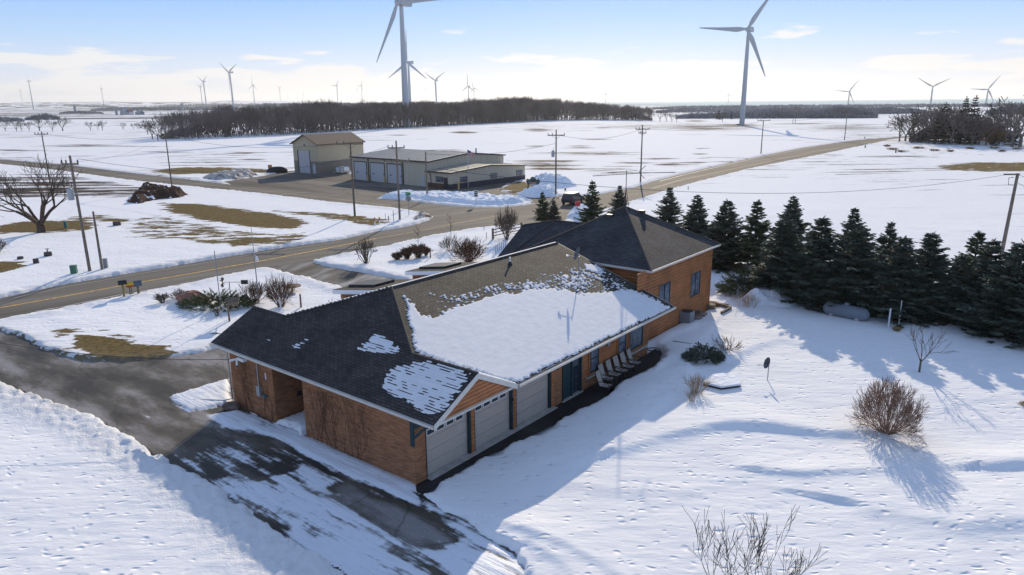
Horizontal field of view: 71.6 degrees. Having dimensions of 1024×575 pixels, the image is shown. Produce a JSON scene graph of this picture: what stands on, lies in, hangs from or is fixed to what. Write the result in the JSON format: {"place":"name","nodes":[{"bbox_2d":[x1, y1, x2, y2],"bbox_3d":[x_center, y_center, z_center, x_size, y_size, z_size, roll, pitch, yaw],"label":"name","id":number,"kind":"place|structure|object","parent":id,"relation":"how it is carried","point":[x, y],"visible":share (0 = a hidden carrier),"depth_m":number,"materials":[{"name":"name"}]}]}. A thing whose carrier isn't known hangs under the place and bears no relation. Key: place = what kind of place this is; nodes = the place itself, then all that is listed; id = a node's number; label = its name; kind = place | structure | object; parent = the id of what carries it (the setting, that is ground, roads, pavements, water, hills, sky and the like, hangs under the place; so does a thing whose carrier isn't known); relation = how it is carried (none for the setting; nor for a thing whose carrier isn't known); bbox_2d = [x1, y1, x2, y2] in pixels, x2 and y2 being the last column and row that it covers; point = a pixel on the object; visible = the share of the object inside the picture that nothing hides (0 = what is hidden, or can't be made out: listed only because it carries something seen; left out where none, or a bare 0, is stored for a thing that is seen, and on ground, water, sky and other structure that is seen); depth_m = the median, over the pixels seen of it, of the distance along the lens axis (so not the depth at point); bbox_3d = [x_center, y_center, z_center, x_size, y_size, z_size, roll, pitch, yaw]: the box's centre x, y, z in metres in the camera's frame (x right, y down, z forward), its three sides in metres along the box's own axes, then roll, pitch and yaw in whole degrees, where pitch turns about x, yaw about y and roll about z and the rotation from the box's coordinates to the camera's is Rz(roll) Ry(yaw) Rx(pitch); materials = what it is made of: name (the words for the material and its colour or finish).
{"place":"outdoors","nodes":[
{"label":"outdoors","id":0,"kind":"place"},
{"bbox_2d":[0,331,523,574],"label":"driveway","id":1,"kind":"structure","parent":0,"point":[347,514],"depth_m":30.87,"materials":[{"name":"asphalt"}]},
{"bbox_2d":[269,260,393,286],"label":"side driveway","id":2,"kind":"structure","parent":0,"point":[331,275],"depth_m":65.54,"materials":[{"name":"concrete"}]},
{"bbox_2d":[0,136,907,318],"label":"road","id":3,"kind":"structure","parent":0,"point":[457,214],"depth_m":90.45,"materials":[{"name":"asphalt"}]},
{"bbox_2d":[0,239,371,307],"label":"road marking","id":4,"kind":"object","parent":3,"relation":"on","point":[174,276],"visible":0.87,"depth_m":65.29,"materials":[{"name":"yellow paint"}]},
{"bbox_2d":[561,192,583,204],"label":"car","id":5,"kind":"object","parent":3,"relation":"on","point":[570,197],"visible":0.89,"depth_m":106.97,"materials":[{"name":"grey paint"}]},
{"bbox_2d":[0,100,1023,574],"bbox_3d":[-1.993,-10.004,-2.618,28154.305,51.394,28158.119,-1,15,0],"label":"ground","id":6,"kind":"structure","parent":0,"point":[618,476],"depth_m":38.17,"materials":[{"name":"snow"}]},
{"bbox_2d":[0,156,81,232],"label":"bare tree","id":7,"kind":"object","parent":6,"relation":"on","point":[39,223],"visible":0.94,"depth_m":86.62,"materials":[{"name":"brown plant"}]},
{"bbox_2d":[61,155,91,270],"bbox_3d":[-39.748,-6.545,65.186,1.546,10.991,0.540,-1,15,0],"label":"utility pole","id":8,"kind":"object","parent":6,"relation":"on","point":[70,193],"visible":0.94,"depth_m":64.77,"materials":[{"name":"brown wood"}]},
{"bbox_2d":[127,182,187,203],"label":"soil pile","id":9,"kind":"object","parent":6,"relation":"on","point":[145,192],"visible":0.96,"depth_m":118.41,"materials":[{"name":"soil"}]},
{"bbox_2d":[91,106,243,110],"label":"tree line","id":10,"kind":"object","parent":6,"relation":"on","point":[139,108],"visible":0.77,"depth_m":1994.62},
{"bbox_2d":[175,290,209,303],"bbox_3d":[-25.186,0.945,55.919,2.578,1.413,1.848,-1,15,0],"label":"boulder","id":11,"kind":"object","parent":6,"relation":"on","point":[186,294],"visible":0.31,"depth_m":55.34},
{"bbox_2d":[174,287,257,312],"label":"juniper","id":12,"kind":"object","parent":6,"relation":"on","point":[206,300],"visible":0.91,"depth_m":54.07,"materials":[{"name":"plant"}]},
{"bbox_2d":[202,169,257,179],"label":"snow pile","id":13,"kind":"object","parent":6,"relation":"on","point":[236,174],"visible":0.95,"depth_m":150.28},
{"bbox_2d":[238,279,266,301],"bbox_3d":[-20.087,0.288,55.496,2.864,1.890,2.574,1,15,6],"label":"bush","id":14,"kind":"object","parent":6,"relation":"on","point":[253,291],"visible":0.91,"depth_m":55.40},
{"bbox_2d":[261,274,296,306],"bbox_3d":[-17.722,0.129,54.236,2.652,2.741,3.372,4,15,18],"label":"bush","id":15,"kind":"object","parent":6,"relation":"on","point":[279,292],"visible":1,"depth_m":54.02,"materials":[{"name":"plant"}]},
{"bbox_2d":[152,101,472,106],"bbox_3d":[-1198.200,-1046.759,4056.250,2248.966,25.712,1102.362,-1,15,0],"label":"tree line","id":16,"kind":"object","parent":6,"relation":"on","point":[201,105],"visible":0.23,"depth_m":3851.66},
{"bbox_2d":[289,132,365,173],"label":"tall shed","id":17,"kind":"structure","parent":6,"relation":"on","point":[315,154],"depth_m":160.97,"materials":[{"name":"brown"}]},
{"bbox_2d":[298,151,310,172],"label":"overhead door","id":18,"kind":"structure","parent":17,"relation":"in","point":[304,156],"depth_m":160.74,"materials":[{"name":"grey"}]},
{"bbox_2d":[336,141,362,215],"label":"utility pole","id":19,"kind":"object","parent":6,"relation":"on","point":[349,143],"visible":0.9,"depth_m":96.11,"materials":[{"name":"brown wood"}]},
{"bbox_2d":[353,236,376,263],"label":"bush","id":20,"kind":"object","parent":6,"relation":"on","point":[364,248],"visible":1,"depth_m":68.35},
{"bbox_2d":[225,172,561,202],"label":"parking lot","id":21,"kind":"structure","parent":6,"relation":"on","point":[335,183],"depth_m":135.60,"materials":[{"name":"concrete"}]},
{"bbox_2d":[349,148,526,189],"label":"fire station","id":22,"kind":"object","parent":21,"relation":"on","point":[371,166],"visible":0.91,"depth_m":136.97,"materials":[{"name":"metal"}]},
{"bbox_2d":[354,161,366,180],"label":"overhead door","id":23,"kind":"structure","parent":22,"relation":"in","point":[362,167],"depth_m":144.83,"materials":[{"name":"grey"}]},
{"bbox_2d":[369,162,385,181],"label":"overhead door","id":24,"kind":"structure","parent":22,"relation":"in","point":[375,169],"depth_m":141.40,"materials":[{"name":"grey"}]},
{"bbox_2d":[386,163,402,183],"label":"overhead door","id":25,"kind":"structure","parent":22,"relation":"in","point":[391,169],"depth_m":138.26,"materials":[{"name":"grey"}]},
{"bbox_2d":[381,190,531,204],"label":"snow pile","id":26,"kind":"object","parent":21,"relation":"on","point":[465,197],"visible":0.89,"depth_m":112.27,"materials":[{"name":"snow"}]},
{"bbox_2d":[518,183,558,197],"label":"snow pile","id":27,"kind":"object","parent":21,"relation":"on","point":[547,190],"visible":0.92,"depth_m":117.69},
{"bbox_2d":[384,141,409,219],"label":"utility pole","id":28,"kind":"object","parent":6,"relation":"on","point":[396,161],"visible":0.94,"depth_m":92.82,"materials":[{"name":"brown wood"}]},
{"bbox_2d":[153,95,655,139],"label":"woods","id":29,"kind":"object","parent":6,"relation":"on","point":[226,115],"visible":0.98,"depth_m":428.42,"materials":[{"name":"brown plant"}]},
{"bbox_2d":[376,0,436,126],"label":"wind turbine","id":30,"kind":"object","parent":6,"relation":"on","point":[401,4],"visible":0.84,"depth_m":439.40,"materials":[{"name":"grey"}]},
{"bbox_2d":[389,38,426,102],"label":"wind turbine","id":31,"kind":"object","parent":6,"relation":"on","point":[409,63],"visible":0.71,"depth_m":924.90,"materials":[{"name":"grey"}]},
{"bbox_2d":[409,243,427,257],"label":"hedge bush","id":32,"kind":"object","parent":6,"relation":"on","point":[419,250],"visible":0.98,"depth_m":71.10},
{"bbox_2d":[202,206,720,484],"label":"house","id":33,"kind":"structure","parent":6,"relation":"on","point":[662,261],"depth_m":35.78,"materials":[{"name":"brick"}]},
{"bbox_2d":[220,353,285,419],"bbox_3d":[-13.108,5.043,35.839,7.004,2.853,0.027,11,18,37],"label":"climbing vine","id":34,"kind":"object","parent":33,"relation":"attached to","point":[256,381],"visible":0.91,"depth_m":35.74,"materials":[{"name":"brown"}]},
{"bbox_2d":[299,384,378,458],"bbox_3d":[-7.885,6.050,31.812,5.874,2.855,0.035,11,18,37],"label":"climbing vine","id":35,"kind":"object","parent":33,"relation":"attached to","point":[326,401],"visible":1,"depth_m":31.87,"materials":[{"name":"brown"}]},
{"bbox_2d":[267,334,470,413],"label":"roof snow","id":36,"kind":"structure","parent":33,"relation":"on","point":[420,380],"depth_m":29.74,"materials":[{"name":"snow"}]},
{"bbox_2d":[286,242,554,314],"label":"roof ridge","id":37,"kind":"structure","parent":33,"relation":"on","point":[418,278],"depth_m":39.20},
{"bbox_2d":[425,410,471,477],"bbox_3d":[-2.742,6.476,30.396,0.191,2.550,2.770,11,18,37],"label":"garage door","id":38,"kind":"structure","parent":33,"relation":"in","point":[451,440],"depth_m":30.55,"materials":[{"name":"white metal"}]},
{"bbox_2d":[474,389,512,450],"bbox_3d":[-0.878,5.864,32.677,0.191,2.550,2.730,11,18,37],"label":"garage door","id":39,"kind":"structure","parent":33,"relation":"in","point":[494,417],"depth_m":32.85,"materials":[{"name":"white metal"}]},
{"bbox_2d":[516,372,551,426],"bbox_3d":[1.031,5.241,34.999,0.191,2.550,2.870,11,18,37],"label":"garage door","id":40,"kind":"structure","parent":33,"relation":"in","point":[533,397],"depth_m":35.19,"materials":[{"name":"white metal"}]},
{"bbox_2d":[402,263,669,382],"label":"roof snow","id":41,"kind":"structure","parent":33,"relation":"on","point":[523,334],"depth_m":36.19,"materials":[{"name":"snow"}]},
{"bbox_2d":[562,356,581,400],"bbox_3d":[3.131,4.576,37.473,0.160,2.450,1.800,11,18,37],"label":"patio door","id":42,"kind":"structure","parent":33,"relation":"in","point":[571,371],"depth_m":37.55,"materials":[{"name":"teal paint"}]},
{"bbox_2d":[588,347,599,375],"bbox_3d":[4.501,3.873,38.933,0.090,1.750,1.100,11,18,37],"label":"window","id":43,"kind":"structure","parent":33,"relation":"in","point":[593,356],"depth_m":38.91,"materials":[{"name":"glass"}]},
{"bbox_2d":[616,334,626,359],"bbox_3d":[6.369,3.289,41.204,0.090,1.800,1.100,11,18,37],"label":"window","id":44,"kind":"structure","parent":33,"relation":"in","point":[621,344],"depth_m":41.18,"materials":[{"name":"glass"}]},
{"bbox_2d":[627,325,643,351],"bbox_3d":[7.409,2.851,42.449,0.090,1.800,1.850,11,18,37],"label":"window","id":45,"kind":"structure","parent":33,"relation":"in","point":[635,337],"depth_m":42.50,"materials":[{"name":"glass"}]},
{"bbox_2d":[657,279,670,302],"bbox_3d":[10.023,0.475,46.769,0.090,1.770,1.800,11,18,37],"label":"window","id":46,"kind":"structure","parent":33,"relation":"in","point":[664,289],"depth_m":46.78,"materials":[{"name":"glass"}]},
{"bbox_2d":[689,268,701,299],"bbox_3d":[13.010,-0.258,50.464,0.090,1.930,1.800,11,18,37],"label":"window","id":47,"kind":"structure","parent":33,"relation":"in","point":[695,277],"depth_m":50.41,"materials":[{"name":"glass"}]},
{"bbox_2d":[448,236,487,261],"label":"bush","id":48,"kind":"object","parent":6,"relation":"on","point":[466,250],"visible":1,"depth_m":68.45,"materials":[{"name":"plant"}]},
{"bbox_2d":[494,204,519,239],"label":"bush","id":49,"kind":"object","parent":6,"relation":"on","point":[502,221],"visible":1,"depth_m":79.49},
{"bbox_2d":[416,349,661,492],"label":"walkway","id":50,"kind":"structure","parent":6,"relation":"on","point":[588,396],"depth_m":35.58,"materials":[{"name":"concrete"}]},
{"bbox_2d":[532,192,550,221],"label":"spruce","id":51,"kind":"object","parent":6,"relation":"on","point":[542,211],"visible":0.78,"depth_m":88.12,"materials":[{"name":"green plant"}]},
{"bbox_2d":[526,172,577,188],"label":"snow pile","id":52,"kind":"object","parent":6,"relation":"on","point":[549,178],"visible":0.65,"depth_m":129.64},
{"bbox_2d":[544,200,564,220],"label":"spruce","id":53,"kind":"object","parent":6,"relation":"on","point":[553,210],"visible":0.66,"depth_m":87.68,"materials":[{"name":"green plant"}]},
{"bbox_2d":[548,130,564,194],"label":"utility pole","id":54,"kind":"object","parent":6,"relation":"on","point":[553,153],"visible":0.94,"depth_m":116.92,"materials":[{"name":"brown wood"}]},
{"bbox_2d":[573,180,606,222],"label":"spruce","id":55,"kind":"object","parent":6,"relation":"on","point":[594,208],"visible":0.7,"depth_m":84.92,"materials":[{"name":"green plant"}]},
{"bbox_2d":[606,186,629,212],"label":"spruce","id":56,"kind":"object","parent":6,"relation":"on","point":[619,201],"visible":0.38,"depth_m":90.53,"materials":[{"name":"green plant"}]},
{"bbox_2d":[652,187,683,226],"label":"spruce","id":57,"kind":"object","parent":6,"relation":"on","point":[669,212],"visible":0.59,"depth_m":79.93,"materials":[{"name":"green plant"}]},
{"bbox_2d":[679,309,694,322],"bbox_3d":[12.134,1.990,49.204,0.760,0.830,0.760,11,18,37],"label":"air conditioner","id":58,"kind":"object","parent":6,"relation":"on","point":[687,316],"visible":1,"depth_m":48.94,"materials":[{"name":"grey metal"}]},
{"bbox_2d":[677,194,713,236],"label":"spruce","id":59,"kind":"object","parent":6,"relation":"on","point":[696,223],"visible":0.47,"depth_m":69.34,"materials":[{"name":"green plant"}]},
{"bbox_2d":[682,372,712,394],"bbox_3d":[9.717,5.055,37.444,1.526,1.134,1.856,-10,17,-32],"label":"weed clump","id":60,"kind":"object","parent":6,"relation":"on","point":[696,386],"visible":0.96,"depth_m":37.44,"materials":[{"name":"brown plant"}]},
{"bbox_2d":[681,342,725,364],"bbox_3d":[11.360,3.797,42.041,2.738,1.176,1.888,-1,15,0],"label":"evergreen shrub","id":61,"kind":"object","parent":6,"relation":"on","point":[717,356],"visible":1,"depth_m":41.82,"materials":[{"name":"green plant"}]},
{"bbox_2d":[700,198,751,273],"bbox_3d":[19.835,-4.869,65.127,7.010,6.660,5.904,1,15,7],"label":"spruce","id":62,"kind":"object","parent":6,"relation":"on","point":[723,260],"visible":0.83,"depth_m":64.55,"materials":[{"name":"green plant"}]},
{"bbox_2d":[682,506,770,574],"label":"sapling","id":63,"kind":"object","parent":6,"relation":"on","point":[720,543],"visible":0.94,"depth_m":19.11,"materials":[{"name":"brown"}]},
{"bbox_2d":[700,0,767,124],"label":"wind turbine","id":64,"kind":"object","parent":6,"relation":"on","point":[748,30],"visible":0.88,"depth_m":425.18,"materials":[{"name":"grey"}]},
{"bbox_2d":[714,266,759,296],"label":"juniper","id":65,"kind":"object","parent":6,"relation":"on","point":[732,286],"visible":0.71,"depth_m":56.32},
{"bbox_2d":[730,199,775,273],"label":"spruce","id":66,"kind":"object","parent":6,"relation":"on","point":[750,241],"visible":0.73,"depth_m":62.73,"materials":[{"name":"green plant"}]},
{"bbox_2d":[709,504,827,574],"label":"sapling","id":67,"kind":"object","parent":6,"relation":"on","point":[761,565],"visible":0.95,"depth_m":18.86,"materials":[{"name":"brown"}]},
{"bbox_2d":[739,285,797,306],"bbox_3d":[19.693,0.406,55.670,5.940,1.260,6.600,-1,15,0],"label":"snow mound","id":68,"kind":"object","parent":6,"relation":"on","point":[772,297],"visible":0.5,"depth_m":54.15,"materials":[{"name":"snow"}]},
{"bbox_2d":[726,217,822,298],"bbox_3d":[20.772,-2.251,55.392,7.615,6.553,7.294,2,15,9],"label":"spruce","id":69,"kind":"object","parent":6,"relation":"on","point":[773,270],"visible":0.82,"depth_m":55.00,"materials":[{"name":"green plant"}]},
{"bbox_2d":[675,109,876,118],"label":"tree line","id":70,"kind":"object","parent":6,"relation":"on","point":[761,113],"visible":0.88,"depth_m":591.79,"materials":[{"name":"plant"}]},
{"bbox_2d":[656,105,901,112],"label":"tree line","id":71,"kind":"object","parent":6,"relation":"on","point":[698,110],"visible":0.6,"depth_m":888.49,"materials":[{"name":"plant"}]},
{"bbox_2d":[767,196,812,245],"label":"spruce","id":72,"kind":"object","parent":6,"relation":"on","point":[793,212],"visible":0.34,"depth_m":70.83,"materials":[{"name":"green plant"}]},
{"bbox_2d":[769,215,863,309],"bbox_3d":[23.207,-2.051,53.684,7.093,7.020,8.422,3,15,13],"label":"spruce","id":73,"kind":"object","parent":6,"relation":"on","point":[819,250],"visible":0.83,"depth_m":52.62,"materials":[{"name":"green plant"}]},
{"bbox_2d":[652,102,1023,109],"bbox_3d":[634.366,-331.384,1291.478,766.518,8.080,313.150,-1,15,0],"label":"tree line","id":74,"kind":"object","parent":6,"relation":"on","point":[994,104],"visible":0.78,"depth_m":1243.54,"materials":[{"name":"plant"}]},
{"bbox_2d":[810,105,878,117],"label":"tree line","id":75,"kind":"object","parent":6,"relation":"on","point":[841,109],"visible":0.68,"depth_m":580.83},
{"bbox_2d":[823,302,869,320],"bbox_3d":[23.778,1.657,50.539,3.175,1.260,0.960,13,20,42],"label":"propane tank","id":76,"kind":"object","parent":6,"relation":"on","point":[849,311],"visible":1,"depth_m":50.16,"materials":[{"name":"metal"}]},
{"bbox_2d":[832,207,874,251],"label":"spruce","id":77,"kind":"object","parent":6,"relation":"on","point":[853,219],"visible":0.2,"depth_m":62.45,"materials":[{"name":"green plant"}]},
{"bbox_2d":[796,224,911,313],"bbox_3d":[24.594,-1.235,51.237,7.747,6.667,7.420,0,15,2],"label":"spruce","id":78,"kind":"object","parent":6,"relation":"on","point":[859,259],"visible":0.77,"depth_m":50.73,"materials":[{"name":"green plant"}]},
{"bbox_2d":[845,375,929,451],"bbox_3d":[17.147,5.628,32.440,3.433,3.106,3.279,2,15,9],"label":"round bush","id":79,"kind":"object","parent":6,"relation":"on","point":[897,395],"visible":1,"depth_m":32.17,"materials":[{"name":"plant"}]},
{"bbox_2d":[874,221,901,263],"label":"spruce","id":80,"kind":"object","parent":6,"relation":"on","point":[890,239],"visible":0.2,"depth_m":58.48,"materials":[{"name":"green plant"}]},
{"bbox_2d":[843,235,944,327],"bbox_3d":[27.700,-0.760,50.280,7.268,6.058,6.120,-9,17,-30],"label":"spruce","id":81,"kind":"object","parent":6,"relation":"on","point":[896,270],"visible":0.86,"depth_m":49.35,"materials":[{"name":"green plant"}]},
{"bbox_2d":[865,106,927,113],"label":"tree line","id":82,"kind":"object","parent":6,"relation":"on","point":[888,110],"visible":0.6,"depth_m":724.85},
{"bbox_2d":[888,111,929,140],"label":"bare tree","id":83,"kind":"object","parent":6,"relation":"on","point":[911,133],"visible":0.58,"depth_m":256.54,"materials":[{"name":"brown wood"}]},
{"bbox_2d":[907,105,947,142],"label":"bare tree","id":84,"kind":"object","parent":6,"relation":"on","point":[913,115],"visible":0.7,"depth_m":247.02,"materials":[{"name":"brown wood"}]},
{"bbox_2d":[899,231,959,324],"bbox_3d":[29.292,-0.887,50.081,5.633,6.304,5.656,-1,15,-2],"label":"spruce","id":85,"kind":"object","parent":6,"relation":"on","point":[934,261],"visible":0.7,"depth_m":49.21,"materials":[{"name":"green plant"}]},
{"bbox_2d":[904,321,954,371],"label":"young tree","id":86,"kind":"object","parent":6,"relation":"on","point":[921,360],"visible":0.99,"depth_m":39.66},
{"bbox_2d":[924,103,956,143],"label":"evergreen","id":87,"kind":"object","parent":6,"relation":"on","point":[941,136],"visible":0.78,"depth_m":240.72,"materials":[{"name":"green plant"}]},
{"bbox_2d":[914,106,967,143],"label":"bare tree","id":88,"kind":"object","parent":6,"relation":"on","point":[931,116],"visible":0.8,"depth_m":239.34,"materials":[{"name":"plant"}]},
{"bbox_2d":[918,254,979,330],"bbox_3d":[30.611,0.145,48.678,4.482,5.056,5.322,-1,15,-3],"label":"spruce","id":89,"kind":"object","parent":6,"relation":"on","point":[960,270],"visible":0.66,"depth_m":48.38,"materials":[{"name":"green plant"}]},
{"bbox_2d":[923,107,977,144],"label":"bare tree","id":90,"kind":"object","parent":6,"relation":"on","point":[953,135],"visible":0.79,"depth_m":235.72,"materials":[{"name":"plant"}]},
{"bbox_2d":[910,116,1011,142],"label":"grove undergrowth","id":91,"kind":"object","parent":6,"relation":"on","point":[918,136],"visible":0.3,"depth_m":249.27,"materials":[{"name":"plant"}]},
{"bbox_2d":[950,96,977,143],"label":"evergreen","id":92,"kind":"object","parent":6,"relation":"on","point":[961,134],"visible":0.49,"depth_m":237.33,"materials":[{"name":"green plant"}]},
{"bbox_2d":[946,231,986,278],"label":"spruce","id":93,"kind":"object","parent":6,"relation":"on","point":[973,243],"visible":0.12,"depth_m":50.50,"materials":[{"name":"green plant"}]},
{"bbox_2d":[946,109,993,144],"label":"bare tree","id":94,"kind":"object","parent":6,"relation":"on","point":[960,122],"visible":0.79,"depth_m":233.93,"materials":[{"name":"plant"}]},
{"bbox_2d":[962,95,981,144],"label":"evergreen","id":95,"kind":"object","parent":6,"relation":"on","point":[973,110],"visible":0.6,"depth_m":236.17,"materials":[{"name":"green plant"}]},
{"bbox_2d":[939,238,1008,335],"bbox_3d":[32.185,-0.293,48.050,5.579,6.218,5.556,11,19,38],"label":"spruce","id":96,"kind":"object","parent":6,"relation":"on","point":[987,252],"visible":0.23,"depth_m":47.41,"materials":[{"name":"green plant"}]},
{"bbox_2d":[956,113,1003,144],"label":"bare tree","id":97,"kind":"object","parent":6,"relation":"on","point":[973,129],"visible":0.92,"depth_m":231.87,"materials":[{"name":"plant"}]},
{"bbox_2d":[938,239,1023,344],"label":"spruce","id":98,"kind":"object","parent":6,"relation":"on","point":[989,313],"visible":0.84,"depth_m":45.52,"materials":[{"name":"green plant"}]},
{"bbox_2d":[982,126,1007,143],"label":"bush","id":99,"kind":"object","parent":6,"relation":"on","point":[987,133],"visible":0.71,"depth_m":234.48,"materials":[{"name":"brown plant"}]},
{"bbox_2d":[984,99,1023,146],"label":"bare tree","id":100,"kind":"object","parent":6,"relation":"on","point":[1017,113],"visible":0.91,"depth_m":223.61,"materials":[{"name":"brown wood"}]},
{"bbox_2d":[991,96,1023,146],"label":"bare tree","id":101,"kind":"object","parent":6,"relation":"on","point":[1008,106],"visible":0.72,"depth_m":223.77,"materials":[{"name":"brown wood"}]},
{"bbox_2d":[998,173,1019,260],"bbox_3d":[41.364,-4.958,59.957,1.410,9.288,0.456,-1,15,0],"label":"utility pole","id":102,"kind":"object","parent":6,"relation":"on","point":[1005,234],"visible":0.81,"depth_m":59.55,"materials":[{"name":"brown wood"}]},
{"bbox_2d":[437,168,1001,193],"bbox_3d":[18.342,-7.884,50.112,48.668,3.011,0.026,-6,16,-20],"label":"overhead wire","id":103,"kind":"object","parent":102,"relation":"attached to","point":[702,192],"visible":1,"depth_m":48.31,"materials":[{"name":"grey"}]},
{"bbox_2d":[999,284,1023,348],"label":"spruce","id":104,"kind":"object","parent":6,"relation":"on","point":[1020,305],"visible":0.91,"depth_m":44.41,"materials":[{"name":"green plant"}]},
{"bbox_2d":[0,0,1023,102],"label":"sky","id":105,"kind":"structure","parent":0,"point":[133,50],"materials":[{"name":"blue"}]},
{"bbox_2d":[704,373,740,389],"bbox_3d":[11.496,5.125,38.846,2.363,0.230,1.662,-5,15,-17],"label":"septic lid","id":106,"kind":"object","parent":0,"point":[721,381],"visible":0.85,"depth_m":38.51,"materials":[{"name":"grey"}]},
{"bbox_2d":[587,98,1023,105],"bbox_3d":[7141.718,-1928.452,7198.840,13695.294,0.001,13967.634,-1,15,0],"label":"lake","id":107,"kind":"structure","parent":0,"point":[813,102],"depth_m":3554.64,"materials":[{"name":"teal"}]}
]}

